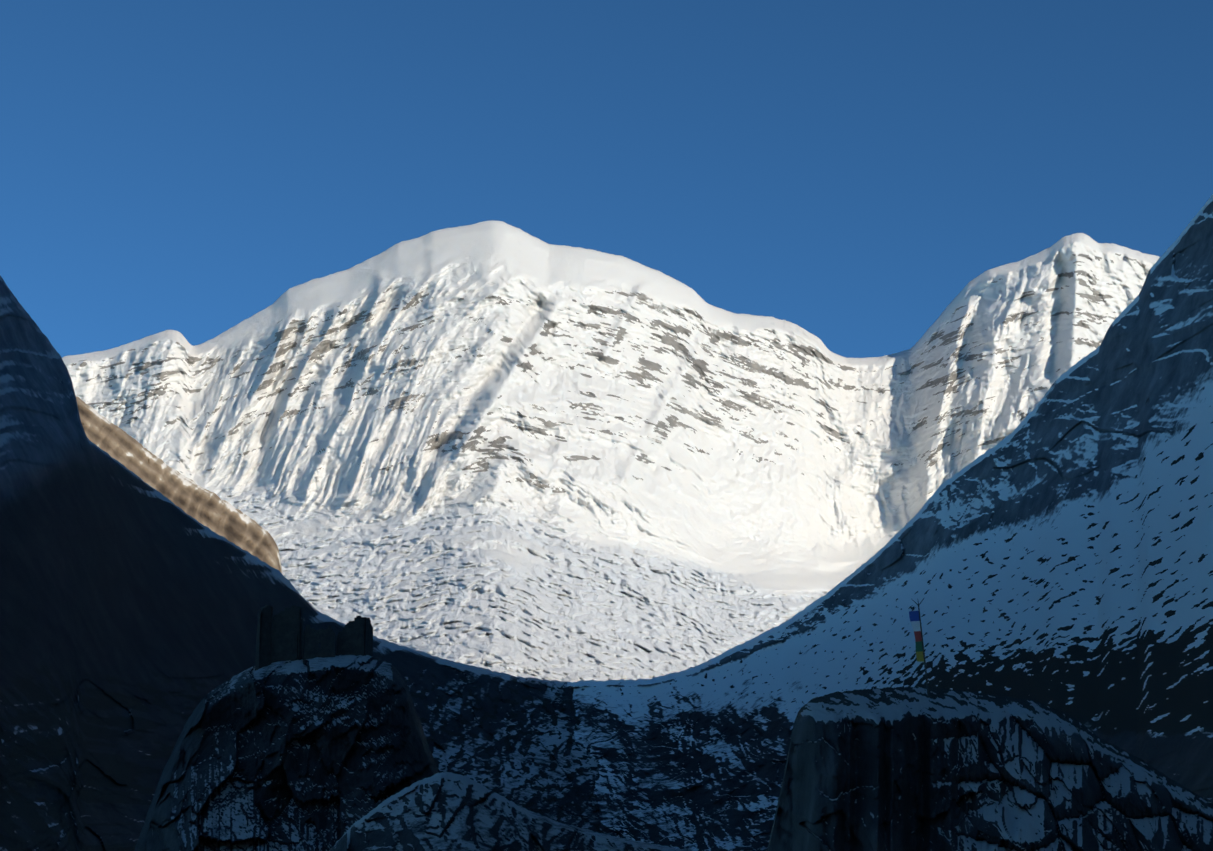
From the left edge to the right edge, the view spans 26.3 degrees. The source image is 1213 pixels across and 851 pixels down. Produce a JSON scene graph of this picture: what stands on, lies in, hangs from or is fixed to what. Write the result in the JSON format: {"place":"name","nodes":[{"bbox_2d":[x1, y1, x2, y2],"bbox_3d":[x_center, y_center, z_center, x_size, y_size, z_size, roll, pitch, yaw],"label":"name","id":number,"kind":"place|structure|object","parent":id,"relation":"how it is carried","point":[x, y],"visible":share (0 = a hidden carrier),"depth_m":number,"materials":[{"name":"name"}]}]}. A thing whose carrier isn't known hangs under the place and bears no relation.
{"place":"outdoors","nodes":[
{"label":"outdoors","id":0,"kind":"place"},
{"bbox_2d":[76,397,281,572],"bbox_3d":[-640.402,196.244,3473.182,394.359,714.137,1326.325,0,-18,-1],"label":"brown hillside","id":1,"kind":"structure","parent":0,"point":[215,513],"depth_m":3900.75,"materials":[{"name":"brown stone"}]},
{"bbox_2d":[134,655,437,850],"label":"rock outcrop","id":2,"kind":"object","parent":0,"point":[319,754],"visible":0.73,"depth_m":836.34,"materials":[{"name":"black stone"}]},
{"bbox_2d":[255,605,372,670],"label":"dzong ruins","id":3,"kind":"object","parent":2,"relation":"on","point":[283,636],"visible":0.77,"depth_m":909.66,"materials":[{"name":"stone"}]},
{"bbox_2d":[0,275,614,850],"bbox_3d":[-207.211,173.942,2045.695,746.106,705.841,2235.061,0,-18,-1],"label":"mountain slope","id":4,"kind":"structure","parent":0,"point":[132,603],"depth_m":1944.75,"materials":[{"name":"black stone"}]},
{"bbox_2d":[329,771,691,850],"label":"rock outcrop","id":5,"kind":"object","parent":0,"point":[446,811],"visible":1,"depth_m":547.07,"materials":[{"name":"grey stone"}]},
{"bbox_2d":[0,0,1212,357],"label":"sky","id":6,"kind":"structure","parent":0,"point":[840,171],"materials":[{"name":"blue"}]},
{"bbox_2d":[62,220,1159,681],"bbox_3d":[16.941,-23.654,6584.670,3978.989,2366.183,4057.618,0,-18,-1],"label":"snowy mountain","id":7,"kind":"structure","parent":0,"point":[502,446],"depth_m":7366.80,"materials":[{"name":"white snow"}]},
{"bbox_2d":[566,194,1212,850],"bbox_3d":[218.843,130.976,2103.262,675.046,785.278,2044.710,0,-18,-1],"label":"mountain slope","id":8,"kind":"structure","parent":0,"point":[1054,548],"depth_m":2248.95,"materials":[{"name":"white snow"}]},
{"bbox_2d":[767,686,1212,850],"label":"rock outcrop","id":9,"kind":"object","parent":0,"point":[909,768],"visible":1,"depth_m":309.27,"materials":[{"name":"black stone"}]},
{"bbox_2d":[909,598,929,697],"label":"prayer flag pole","id":10,"kind":"object","parent":9,"relation":"on","point":[915,618],"visible":1,"depth_m":336.53,"materials":[{"name":"multicoloured wood"}]}
]}

